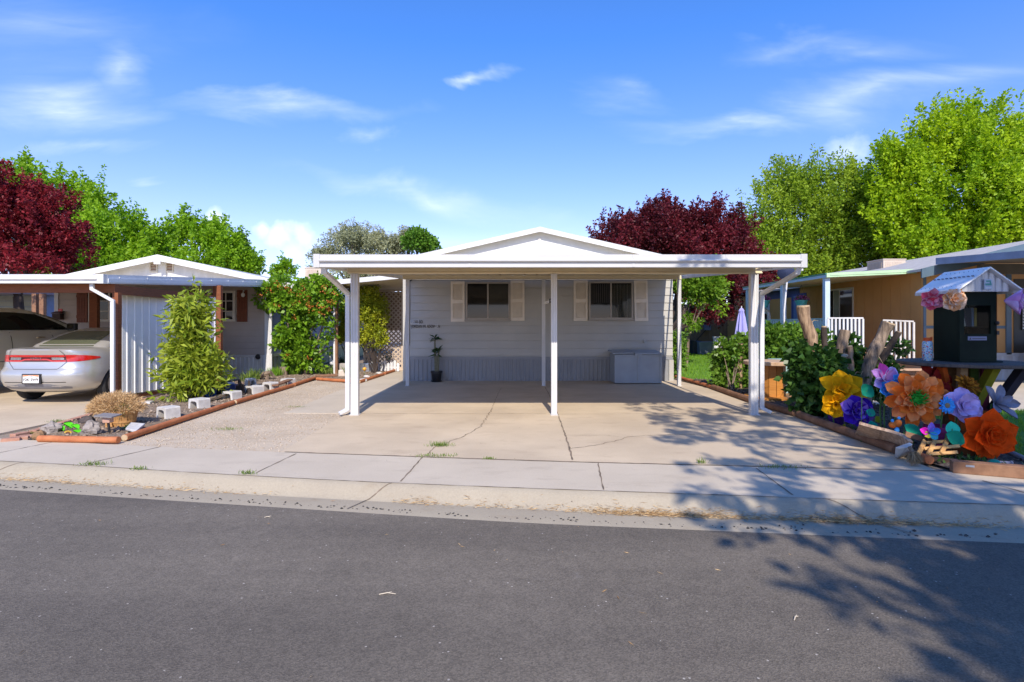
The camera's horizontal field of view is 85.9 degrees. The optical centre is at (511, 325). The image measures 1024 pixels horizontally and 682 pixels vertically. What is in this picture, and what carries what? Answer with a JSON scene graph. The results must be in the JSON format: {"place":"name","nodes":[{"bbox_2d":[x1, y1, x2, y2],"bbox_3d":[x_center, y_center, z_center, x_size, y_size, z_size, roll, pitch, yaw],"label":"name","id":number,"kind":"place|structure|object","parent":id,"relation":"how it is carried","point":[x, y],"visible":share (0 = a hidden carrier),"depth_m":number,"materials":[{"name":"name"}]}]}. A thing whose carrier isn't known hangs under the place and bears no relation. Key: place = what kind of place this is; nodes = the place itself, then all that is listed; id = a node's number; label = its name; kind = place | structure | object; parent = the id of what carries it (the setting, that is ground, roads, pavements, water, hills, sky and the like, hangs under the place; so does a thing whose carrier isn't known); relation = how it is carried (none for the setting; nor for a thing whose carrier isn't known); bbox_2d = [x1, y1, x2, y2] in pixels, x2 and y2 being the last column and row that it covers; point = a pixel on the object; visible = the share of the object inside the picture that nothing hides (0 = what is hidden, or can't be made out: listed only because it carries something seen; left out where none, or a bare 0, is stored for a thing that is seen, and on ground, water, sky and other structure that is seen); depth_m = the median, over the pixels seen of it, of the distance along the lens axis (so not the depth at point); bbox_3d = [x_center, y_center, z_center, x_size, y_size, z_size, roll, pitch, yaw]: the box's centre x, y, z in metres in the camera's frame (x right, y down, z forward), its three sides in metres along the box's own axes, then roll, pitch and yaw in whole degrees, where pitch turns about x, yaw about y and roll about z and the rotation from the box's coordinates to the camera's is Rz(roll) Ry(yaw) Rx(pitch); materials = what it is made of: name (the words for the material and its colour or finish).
{"place":"outdoors","nodes":[
{"label":"outdoors","id":0,"kind":"place"},
{"bbox_2d":[0,374,257,434],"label":"neighbour driveway","id":1,"kind":"structure","parent":0,"point":[18,413],"depth_m":10.09,"materials":[{"name":"concrete"}]},
{"bbox_2d":[0,308,77,370],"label":"car","id":2,"kind":"object","parent":1,"relation":"on","point":[19,328],"visible":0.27,"depth_m":12.84,"materials":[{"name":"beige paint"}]},
{"bbox_2d":[0,327,109,398],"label":"parked car","id":3,"kind":"object","parent":1,"relation":"on","point":[74,360],"visible":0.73,"depth_m":10.51,"materials":[{"name":"silver metal"}]},
{"bbox_2d":[0,274,271,393],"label":"carport","id":4,"kind":"object","parent":1,"relation":"on","point":[95,286],"visible":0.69,"depth_m":10.34,"materials":[{"name":"white paint"}]},
{"bbox_2d":[122,295,215,398],"bbox_3d":[-7.625,0.355,12.393,0.062,2.250,2.962,0,0,5],"label":"corrugated panel","id":5,"kind":"object","parent":4,"relation":"attached to","point":[142,330],"visible":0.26,"depth_m":11.42,"materials":[{"name":"white metal"}]},
{"bbox_2d":[28,372,329,438],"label":"bark mulch","id":6,"kind":"object","parent":0,"point":[140,417],"visible":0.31,"depth_m":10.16,"materials":[{"name":"wood"}]},
{"bbox_2d":[0,393,165,441],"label":"brick edging","id":7,"kind":"object","parent":6,"relation":"on","point":[23,435],"visible":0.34,"depth_m":7.52,"materials":[{"name":"brick"}]},
{"bbox_2d":[80,420,101,434],"bbox_3d":[-5.760,1.425,7.522,0.246,0.265,0.184,0,0,0],"label":"garden rock","id":8,"kind":"object","parent":6,"relation":"on","point":[90,427],"visible":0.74,"depth_m":7.48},
{"bbox_2d":[105,408,138,426],"bbox_3d":[-5.798,1.375,8.207,0.384,0.250,0.396,0,0,0],"label":"basket planter","id":9,"kind":"object","parent":6,"relation":"on","point":[122,421],"visible":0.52,"depth_m":8.08,"materials":[{"name":"wicker"}]},
{"bbox_2d":[84,389,147,416],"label":"dried bush","id":10,"kind":"object","parent":9,"relation":"in","point":[113,402],"visible":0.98,"depth_m":8.09,"materials":[{"name":"brown plant"}]},
{"bbox_2d":[156,405,180,418],"bbox_3d":[-5.540,1.400,8.871,0.269,0.200,0.240,0,0,28],"label":"cinder block","id":11,"kind":"object","parent":6,"relation":"on","point":[169,411],"depth_m":8.81,"materials":[{"name":"concrete"}]},
{"bbox_2d":[145,273,236,402],"bbox_3d":[-6.438,0.280,11.094,1.723,2.679,1.446,0,0,0],"label":"leafy shrub","id":12,"kind":"object","parent":6,"relation":"on","point":[193,363],"visible":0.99,"depth_m":10.93,"materials":[{"name":"green plant"}]},
{"bbox_2d":[188,397,210,408],"bbox_3d":[-5.648,1.405,9.940,0.279,0.190,0.240,0,0,24],"label":"cinder block","id":13,"kind":"object","parent":6,"relation":"on","point":[201,402],"depth_m":9.88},
{"bbox_2d":[250,270,350,374],"bbox_3d":[-6.538,-0.083,16.869,3.111,3.267,1.903,0,0,0],"label":"berry shrub","id":14,"kind":"object","parent":6,"relation":"on","point":[305,299],"visible":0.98,"depth_m":16.52,"materials":[{"name":"green plant"}]},
{"bbox_2d":[95,380,350,451],"bbox_3d":[-4.300,1.512,11.050,3.200,0.001,9.033,0,0,0],"label":"gravel strip","id":15,"kind":"object","parent":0,"point":[292,429],"visible":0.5,"depth_m":8.25,"materials":[{"name":"gravel"}]},
{"bbox_2d":[121,400,234,440],"bbox_3d":[-5.176,1.460,8.809,0.084,0.091,3.286,0,0,-4],"label":"landscape timber","id":16,"kind":"object","parent":15,"relation":"on","point":[134,434],"visible":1,"depth_m":8.28,"materials":[{"name":"wood"}]},
{"bbox_2d":[234,384,294,403],"bbox_3d":[-5.339,1.459,12.017,0.084,0.091,3.024,0,0,-2],"label":"landscape timber","id":17,"kind":"object","parent":15,"relation":"on","point":[250,397],"visible":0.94,"depth_m":11.69,"materials":[{"name":"wood"}]},
{"bbox_2d":[285,370,402,413],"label":"walkway","id":18,"kind":"structure","parent":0,"point":[372,388],"depth_m":11.69,"materials":[{"name":"concrete"}]},
{"bbox_2d":[299,366,400,379],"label":"garden soil","id":19,"kind":"structure","parent":0,"point":[361,373],"depth_m":16.70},
{"bbox_2d":[333,294,337,373],"bbox_3d":[-5.449,0.225,17.010,0.130,2.550,0.100,0,0,0],"label":"garden post","id":20,"kind":"object","parent":19,"relation":"on","point":[335,349],"visible":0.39,"depth_m":16.97,"materials":[{"name":"white paint"}]},
{"bbox_2d":[338,299,350,354],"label":"arborvitae","id":21,"kind":"object","parent":19,"relation":"on","point":[341,331],"visible":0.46,"depth_m":18.19,"materials":[{"name":"green plant"}]},
{"bbox_2d":[350,284,391,372],"bbox_3d":[-4.543,0.101,17.391,1.452,2.878,1.320,0,0,0],"label":"arborvitae","id":22,"kind":"object","parent":19,"relation":"on","point":[371,307],"visible":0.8,"depth_m":17.25,"materials":[{"name":"green plant"}]},
{"bbox_2d":[363,289,402,369],"bbox_3d":[-4.315,0.140,18.523,1.350,2.720,0.125,0,0,0],"label":"lattice screen","id":23,"kind":"object","parent":19,"relation":"on","point":[395,320],"visible":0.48,"depth_m":18.50,"materials":[{"name":"wood"}]},
{"bbox_2d":[0,330,950,471],"bbox_3d":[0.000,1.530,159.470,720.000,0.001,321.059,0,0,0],"label":"ground","id":24,"kind":"structure","parent":0,"point":[939,468],"depth_m":15.66,"materials":[{"name":"soil"}]},
{"bbox_2d":[0,293,53,316],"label":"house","id":25,"kind":"structure","parent":24,"relation":"on","point":[41,303],"depth_m":25.97,"materials":[{"name":"grey"}]},
{"bbox_2d":[0,159,101,309],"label":"plum tree","id":26,"kind":"object","parent":24,"relation":"on","point":[54,242],"visible":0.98,"depth_m":23.63,"materials":[{"name":"red plant"}]},
{"bbox_2d":[0,146,121,273],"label":"maple tree","id":27,"kind":"object","parent":24,"relation":"on","point":[89,189],"visible":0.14,"depth_m":34.05,"materials":[{"name":"green plant"}]},
{"bbox_2d":[34,197,198,273],"bbox_3d":[-22.119,-2.915,31.913,8.343,9.105,6.596,0,0,0],"label":"maple tree","id":28,"kind":"object","parent":24,"relation":"on","point":[140,237],"visible":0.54,"depth_m":31.27,"materials":[{"name":"green plant"}]},
{"bbox_2d":[54,254,377,373],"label":"taupe house","id":29,"kind":"structure","parent":24,"relation":"on","point":[246,333],"depth_m":16.98,"materials":[{"name":"paint"}]},
{"bbox_2d":[88,293,111,321],"bbox_3d":[-12.410,-0.605,16.955,1.267,0.950,0.050,0,0,0],"label":"window","id":30,"kind":"structure","parent":29,"relation":"in","point":[104,303],"depth_m":16.95,"materials":[{"name":"black"}]},
{"bbox_2d":[199,291,235,321],"bbox_3d":[-9.103,-0.605,16.955,1.144,0.950,0.050,0,0,0],"label":"window","id":31,"kind":"structure","parent":29,"relation":"in","point":[229,297],"depth_m":16.95,"materials":[{"name":"white"}]},
{"bbox_2d":[166,202,266,274],"bbox_3d":[-19.575,-3.182,35.786,6.816,9.638,4.817,0,0,0],"label":"maple tree","id":32,"kind":"object","parent":24,"relation":"on","point":[217,243],"visible":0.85,"depth_m":35.22,"materials":[{"name":"green plant"}]},
{"bbox_2d":[267,250,300,277],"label":"young tree","id":33,"kind":"object","parent":24,"relation":"on","point":[285,263],"visible":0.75,"depth_m":39.75,"materials":[{"name":"green plant"}]},
{"bbox_2d":[305,216,401,292],"bbox_3d":[-10.527,-2.991,37.691,6.911,9.244,5.120,0,0,-21],"label":"olive tree","id":34,"kind":"object","parent":24,"relation":"on","point":[358,242],"visible":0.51,"depth_m":37.40,"materials":[{"name":"green plant"}]},
{"bbox_2d":[383,225,415,253],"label":"olive tree","id":35,"kind":"object","parent":24,"relation":"on","point":[402,232],"visible":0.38,"depth_m":38.51,"materials":[{"name":"green plant"}]},
{"bbox_2d":[399,224,442,253],"bbox_3d":[-5.776,-2.414,34.922,2.838,8.095,2.263,0,0,0],"label":"round tree","id":36,"kind":"object","parent":24,"relation":"on","point":[419,239],"visible":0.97,"depth_m":34.32,"materials":[{"name":"green plant"}]},
{"bbox_2d":[403,227,673,380],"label":"grey house","id":37,"kind":"structure","parent":24,"relation":"on","point":[487,330],"depth_m":14.98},
{"bbox_2d":[338,276,402,291],"bbox_3d":[-4.050,-1.305,17.800,2.160,0.450,3.600,0,0,0],"label":"side awning","id":38,"kind":"object","parent":37,"relation":"attached to","point":[383,282],"visible":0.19,"depth_m":16.77,"materials":[{"name":"white paint"}]},
{"bbox_2d":[465,282,510,320],"bbox_3d":[-0.655,-0.658,14.933,1.260,1.058,0.095,0,0,0],"label":"window","id":39,"kind":"structure","parent":37,"relation":"in","point":[485,301],"depth_m":14.93,"materials":[{"name":"black"}]},
{"bbox_2d":[588,281,634,320],"bbox_3d":[2.686,-0.671,14.933,1.260,1.058,0.095,0,0,0],"label":"window","id":40,"kind":"structure","parent":37,"relation":"in","point":[608,300],"depth_m":14.93,"materials":[{"name":"black"}]},
{"bbox_2d":[585,188,780,331],"bbox_3d":[8.165,-2.417,25.735,9.866,8.214,5.744,0,0,0],"label":"plum tree","id":41,"kind":"object","parent":24,"relation":"on","point":[666,225],"visible":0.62,"depth_m":24.93,"materials":[{"name":"red plant"}]},
{"bbox_2d":[673,304,728,351],"bbox_3d":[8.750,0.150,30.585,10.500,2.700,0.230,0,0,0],"label":"house","id":42,"kind":"structure","parent":24,"relation":"on","point":[707,335],"depth_m":30.47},
{"bbox_2d":[673,253,734,366],"bbox_3d":[6.743,-0.490,19.873,2.504,4.249,1.784,0,0,17],"label":"elm tree","id":43,"kind":"object","parent":24,"relation":"on","point":[704,289],"visible":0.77,"depth_m":19.74,"materials":[{"name":"green plant"}]},
{"bbox_2d":[729,143,915,282],"bbox_3d":[20.250,-4.617,34.280,14.935,12.530,9.833,0,0,0],"label":"ash tree","id":44,"kind":"object","parent":24,"relation":"on","point":[833,224],"visible":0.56,"depth_m":32.54,"materials":[{"name":"green plant"}]},
{"bbox_2d":[742,269,921,376],"bbox_3d":[10.365,-0.058,17.810,2.970,3.115,6.780,0,0,0],"label":"porch","id":45,"kind":"object","parent":24,"relation":"on","point":[826,280],"visible":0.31,"depth_m":15.68,"materials":[{"name":"blue paint"}]},
{"bbox_2d":[727,241,1023,379],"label":"tan house","id":46,"kind":"structure","parent":24,"relation":"on","point":[874,302],"depth_m":16.58,"materials":[{"name":"paint"}]},
{"bbox_2d":[830,287,853,339],"bbox_3d":[11.423,-0.250,19.180,0.027,2.100,1.560,0,0,0],"label":"sliding door","id":47,"kind":"structure","parent":46,"relation":"in","point":[841,299],"depth_m":18.99,"materials":[{"name":"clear glass"}]},
{"bbox_2d":[866,259,906,269],"bbox_3d":[13.700,-2.175,20.149,0.840,0.450,0.942,0,0,0],"label":"roof cooler","id":48,"kind":"object","parent":46,"relation":"on","point":[877,264],"visible":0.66,"depth_m":19.70,"materials":[{"name":"beige metal"}]},
{"bbox_2d":[1013,279,1023,352],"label":"door","id":49,"kind":"structure","parent":46,"relation":"in","point":[1018,334],"depth_m":15.27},
{"bbox_2d":[854,86,1023,259],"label":"maple tree","id":50,"kind":"object","parent":24,"relation":"on","point":[970,156],"visible":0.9,"depth_m":28.94,"materials":[{"name":"green plant"}]},
{"bbox_2d":[0,489,1023,681],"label":"road","id":51,"kind":"structure","parent":0,"point":[148,590],"depth_m":3.24,"materials":[{"name":"asphalt"}]},
{"bbox_2d":[0,438,1023,504],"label":"sidewalk","id":52,"kind":"structure","parent":0,"point":[893,485],"depth_m":5.58,"materials":[{"name":"concrete"}]},
{"bbox_2d":[36,435,120,442],"bbox_3d":[-5.567,1.460,7.067,1.098,0.093,0.084,0,0,5],"label":"landscape timber","id":53,"kind":"object","parent":52,"relation":"on","point":[80,439],"visible":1,"depth_m":7.03,"materials":[{"name":"wood"}]},
{"bbox_2d":[0,442,1022,534],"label":"sidewalk joints","id":54,"kind":"object","parent":52,"relation":"on","point":[545,488],"visible":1,"depth_m":5.13,"materials":[{"name":"concrete"}]},
{"bbox_2d":[950,459,1023,478],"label":"landscape timber","id":55,"kind":"object","parent":52,"relation":"on","point":[988,469],"visible":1,"depth_m":5.49,"materials":[{"name":"wood"}]},
{"bbox_2d":[0,479,1023,542],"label":"gutter","id":56,"kind":"object","parent":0,"point":[980,534],"visible":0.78,"depth_m":4.66,"materials":[{"name":"concrete"}]},
{"bbox_2d":[0,484,996,537],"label":"asphalt crumbs","id":57,"kind":"object","parent":56,"relation":"on","point":[965,535],"visible":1,"depth_m":4.67,"materials":[{"name":"asphalt"}]},
{"bbox_2d":[0,473,1022,530],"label":"straw","id":58,"kind":"object","parent":56,"relation":"on","point":[798,518],"visible":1,"depth_m":4.66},
{"bbox_2d":[0,461,1023,527],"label":"kerb","id":59,"kind":"structure","parent":56,"relation":"on","point":[493,497],"depth_m":4.98,"materials":[{"name":"concrete"}]},
{"bbox_2d":[0,0,1023,303],"label":"sky","id":60,"kind":"structure","parent":0,"point":[464,121],"materials":[{"name":"blue"}]},
{"bbox_2d":[281,379,933,470],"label":"driveway","id":61,"kind":"structure","parent":0,"point":[705,424],"depth_m":7.95,"materials":[{"name":"concrete"}]},
{"bbox_2d":[428,334,442,381],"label":"potted plant","id":62,"kind":"object","parent":61,"relation":"on","point":[436,374],"visible":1,"depth_m":14.70,"materials":[{"name":"green plant"}]},
{"bbox_2d":[313,254,806,414],"bbox_3d":[0.735,0.043,11.358,7.265,2.911,7.084,0,0,0],"label":"carport","id":63,"kind":"object","parent":61,"relation":"on","point":[553,268],"visible":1,"depth_m":9.21,"materials":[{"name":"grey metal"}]},
{"bbox_2d":[285,388,937,470],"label":"driveway joints","id":64,"kind":"object","parent":61,"relation":"on","point":[569,446],"visible":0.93,"depth_m":6.34,"materials":[{"name":"concrete"}]},
{"bbox_2d":[608,349,662,382],"bbox_3d":[3.240,1.055,14.515,1.286,0.849,0.730,0,0,0],"label":"storage box","id":65,"kind":"object","parent":61,"relation":"on","point":[634,366],"visible":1,"depth_m":14.20,"materials":[{"name":"grey plastic"}]},
{"bbox_2d":[674,354,715,379],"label":"lawn","id":66,"kind":"structure","parent":0,"point":[698,369],"depth_m":18.33,"materials":[{"name":"plant"}]},
{"bbox_2d":[672,328,690,374],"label":"leafy shrub","id":67,"kind":"object","parent":66,"relation":"on","point":[683,347],"visible":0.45,"depth_m":16.05,"materials":[{"name":"green plant"}]},
{"bbox_2d":[735,306,747,334],"bbox_3d":[8.137,0.400,19.500,0.485,2.200,0.485,0,0,-22],"label":"umbrella","id":68,"kind":"object","parent":66,"relation":"on","point":[741,324],"visible":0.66,"depth_m":19.39,"materials":[{"name":"purple fabric"}]},
{"bbox_2d":[743,320,837,358],"bbox_3d":[6.796,0.663,13.136,2.644,1.754,1.831,0,0,-38],"label":"leafy shrub","id":69,"kind":"object","parent":66,"relation":"on","point":[778,335],"visible":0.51,"depth_m":12.73,"materials":[{"name":"green plant"}]},
{"bbox_2d":[675,378,1023,467],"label":"bark mulch","id":70,"kind":"object","parent":0,"point":[877,411],"visible":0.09,"depth_m":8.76,"materials":[{"name":"wood"}]},
{"bbox_2d":[706,331,748,390],"bbox_3d":[5.310,0.867,13.200,1.465,1.521,1.213,0,0,-26],"label":"leafy shrub","id":71,"kind":"object","parent":70,"relation":"on","point":[725,355],"visible":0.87,"depth_m":12.99,"materials":[{"name":"green plant"}]},
{"bbox_2d":[711,384,748,401],"bbox_3d":[4.689,1.445,11.620,0.114,0.125,2.754,0,0,2],"label":"landscape timber","id":72,"kind":"object","parent":70,"relation":"on","point":[731,393],"visible":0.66,"depth_m":11.68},
{"bbox_2d":[743,359,791,400],"bbox_3d":[5.390,1.113,11.379,1.120,0.775,1.120,0,0,0],"label":"cable spool","id":73,"kind":"object","parent":70,"relation":"on","point":[773,369],"visible":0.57,"depth_m":11.15,"materials":[{"name":"orange wood"}]},
{"bbox_2d":[796,305,817,351],"bbox_3d":[5.269,0.529,9.598,0.597,1.783,0.250,0,0,0],"label":"tree stump","id":74,"kind":"object","parent":70,"relation":"on","point":[810,334],"visible":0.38,"depth_m":9.53,"materials":[{"name":"brown wood"}]},
{"bbox_2d":[773,336,861,417],"bbox_3d":[5.087,0.874,9.190,1.124,1.405,1.190,0,0,-37],"label":"leafy shrub","id":75,"kind":"object","parent":70,"relation":"on","point":[807,366],"visible":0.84,"depth_m":9.02,"materials":[{"name":"green plant"}]},
{"bbox_2d":[821,392,847,422],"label":"paper flower","id":76,"kind":"object","parent":70,"relation":"on","point":[834,410],"visible":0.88,"depth_m":7.91,"materials":[{"name":"paper"}]},
{"bbox_2d":[819,370,867,407],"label":"paper flower","id":77,"kind":"object","parent":70,"relation":"on","point":[844,384],"visible":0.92,"depth_m":7.93,"materials":[{"name":"paper"}]},
{"bbox_2d":[836,329,850,353],"bbox_3d":[5.817,0.747,9.793,0.409,1.368,0.202,0,0,0],"label":"tree stump","id":78,"kind":"object","parent":70,"relation":"on","point":[842,340],"visible":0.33,"depth_m":9.72,"materials":[{"name":"brown wood"}]},
{"bbox_2d":[795,411,899,453],"bbox_3d":[4.587,1.445,7.694,0.114,0.125,2.562,0,0,4],"label":"landscape timber","id":79,"kind":"object","parent":70,"relation":"on","point":[888,446],"visible":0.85,"depth_m":7.44,"materials":[{"name":"wood"}]},
{"bbox_2d":[840,395,874,428],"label":"paper flower","id":80,"kind":"object","parent":70,"relation":"on","point":[851,406],"visible":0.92,"depth_m":7.53,"materials":[{"name":"paper"}]},
{"bbox_2d":[827,331,915,406],"bbox_3d":[6.490,0.815,10.311,1.602,1.447,1.766,0,0,0],"label":"leafy shrub","id":81,"kind":"object","parent":70,"relation":"on","point":[859,355],"visible":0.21,"depth_m":9.78,"materials":[{"name":"green plant"}]},
{"bbox_2d":[859,321,895,400],"bbox_3d":[6.312,0.687,9.597,0.737,1.551,0.291,0,0,0],"label":"tree stump","id":82,"kind":"object","parent":70,"relation":"on","point":[875,348],"visible":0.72,"depth_m":9.53,"materials":[{"name":"brown wood"}]},
{"bbox_2d":[855,422,912,445],"bbox_3d":[4.415,1.333,6.774,0.490,0.363,1.326,0,0,0],"label":"wood slab","id":83,"kind":"object","parent":70,"relation":"on","point":[877,432],"depth_m":6.50,"materials":[{"name":"wood"}]},
{"bbox_2d":[871,363,897,427],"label":"paper flower","id":84,"kind":"object","parent":70,"relation":"on","point":[883,373],"visible":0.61,"depth_m":7.03,"materials":[{"name":"purple paper"}]},
{"bbox_2d":[871,331,901,402],"bbox_3d":[6.638,0.771,9.880,0.615,1.363,0.175,0,0,9],"label":"tree stump","id":85,"kind":"object","parent":70,"relation":"on","point":[887,350],"visible":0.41,"depth_m":9.81,"materials":[{"name":"brown wood"}]},
{"bbox_2d":[883,370,948,444],"bbox_3d":[4.952,1.009,6.700,0.721,0.923,0.261,0,0,17],"label":"paper flower","id":86,"kind":"object","parent":70,"relation":"on","point":[917,397],"visible":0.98,"depth_m":6.67,"materials":[{"name":"paper"}]},
{"bbox_2d":[920,422,940,451],"bbox_3d":[4.737,1.297,6.248,0.239,0.406,0.075,0,0,0],"label":"pinwheel","id":87,"kind":"object","parent":70,"relation":"on","point":[932,431],"visible":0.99,"depth_m":6.23,"materials":[{"name":"plastic"}]},
{"bbox_2d":[905,431,959,462],"bbox_3d":[4.749,1.362,6.124,0.549,0.266,0.489,0,0,22],"label":"mini pallet","id":88,"kind":"object","parent":70,"relation":"on","point":[932,443],"visible":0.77,"depth_m":6.11,"materials":[{"name":"brown wood"}]},
{"bbox_2d":[921,366,954,391],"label":"paper flower","id":89,"kind":"object","parent":70,"relation":"on","point":[932,372],"visible":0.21,"depth_m":7.00,"materials":[{"name":"paper"}]},
{"bbox_2d":[939,396,955,427],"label":"paper flower","id":90,"kind":"object","parent":70,"relation":"on","point":[947,405],"visible":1,"depth_m":6.43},
{"bbox_2d":[944,431,964,456],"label":"foam leaf","id":91,"kind":"object","parent":70,"relation":"on","point":[955,437],"visible":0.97,"depth_m":6.17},
{"bbox_2d":[896,358,1023,435],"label":"spool table","id":92,"kind":"object","parent":70,"relation":"on","point":[983,374],"visible":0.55,"depth_m":6.89,"materials":[{"name":"brown wood"}]},
{"bbox_2d":[922,337,932,360],"bbox_3d":[5.519,0.304,7.300,0.129,0.320,0.119,0,0,0],"label":"water bottle","id":93,"kind":"object","parent":92,"relation":"on","point":[927,349],"visible":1,"depth_m":7.26,"materials":[{"name":"plastic"}]},
{"bbox_2d":[915,267,1021,361],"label":"little library","id":94,"kind":"structure","parent":92,"relation":"on","point":[955,339],"depth_m":7.00,"materials":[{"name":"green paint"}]},
{"bbox_2d":[921,288,943,309],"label":"paper flower","id":95,"kind":"object","parent":94,"relation":"attached to","point":[932,299],"visible":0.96,"depth_m":7.21,"materials":[{"name":"paper"}]},
{"bbox_2d":[942,289,966,310],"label":"paper flower","id":96,"kind":"object","parent":94,"relation":"attached to","point":[954,300],"visible":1,"depth_m":6.85,"materials":[{"name":"paper"}]},
{"bbox_2d":[958,292,999,360],"bbox_3d":[5.943,0.009,6.994,0.485,0.877,0.067,0,0,0],"label":"door","id":97,"kind":"structure","parent":94,"relation":"in","point":[971,347],"depth_m":7.00,"materials":[{"name":"green paint"}]},
{"bbox_2d":[1004,288,1023,314],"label":"paper flower","id":98,"kind":"object","parent":94,"relation":"attached to","point":[1015,302],"visible":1,"depth_m":6.75,"materials":[{"name":"paper"}]},
{"bbox_2d":[943,387,982,423],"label":"paper flower","id":99,"kind":"object","parent":70,"relation":"on","point":[968,401],"visible":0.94,"depth_m":6.48,"materials":[{"name":"purple paper"}]},
{"bbox_2d":[955,374,981,405],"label":"paper flower","id":100,"kind":"object","parent":70,"relation":"on","point":[971,384],"visible":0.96,"depth_m":6.71,"materials":[{"name":"yellow paper"}]},
{"bbox_2d":[913,448,1023,464],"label":"leafy plant","id":101,"kind":"object","parent":70,"relation":"on","point":[977,458],"visible":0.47,"depth_m":6.04,"materials":[{"name":"green plant"}]},
{"bbox_2d":[961,408,1018,458],"bbox_3d":[5.308,1.230,6.108,0.561,0.623,0.246,0,0,26],"label":"paper flower","id":102,"kind":"object","parent":70,"relation":"on","point":[991,433],"visible":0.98,"depth_m":6.09,"materials":[{"name":"orange paper"}]},
{"bbox_2d":[986,385,1020,418],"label":"fabric flower","id":103,"kind":"object","parent":70,"relation":"on","point":[1001,400],"visible":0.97,"depth_m":6.45,"materials":[{"name":"fabric"}]},
{"bbox_2d":[872,380,1023,410],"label":"neighbour driveway","id":104,"kind":"structure","parent":0,"point":[1018,395],"depth_m":12.03,"materials":[{"name":"concrete"}]},
{"bbox_2d":[936,251,1023,273],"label":"carport","id":105,"kind":"object","parent":104,"relation":"on","point":[1011,257],"visible":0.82,"depth_m":14.22,"materials":[{"name":"white metal"}]},
{"bbox_2d":[935,408,1023,454],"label":"grass","id":106,"kind":"structure","parent":0,"point":[1020,411],"depth_m":8.39,"materials":[{"name":"plant"}]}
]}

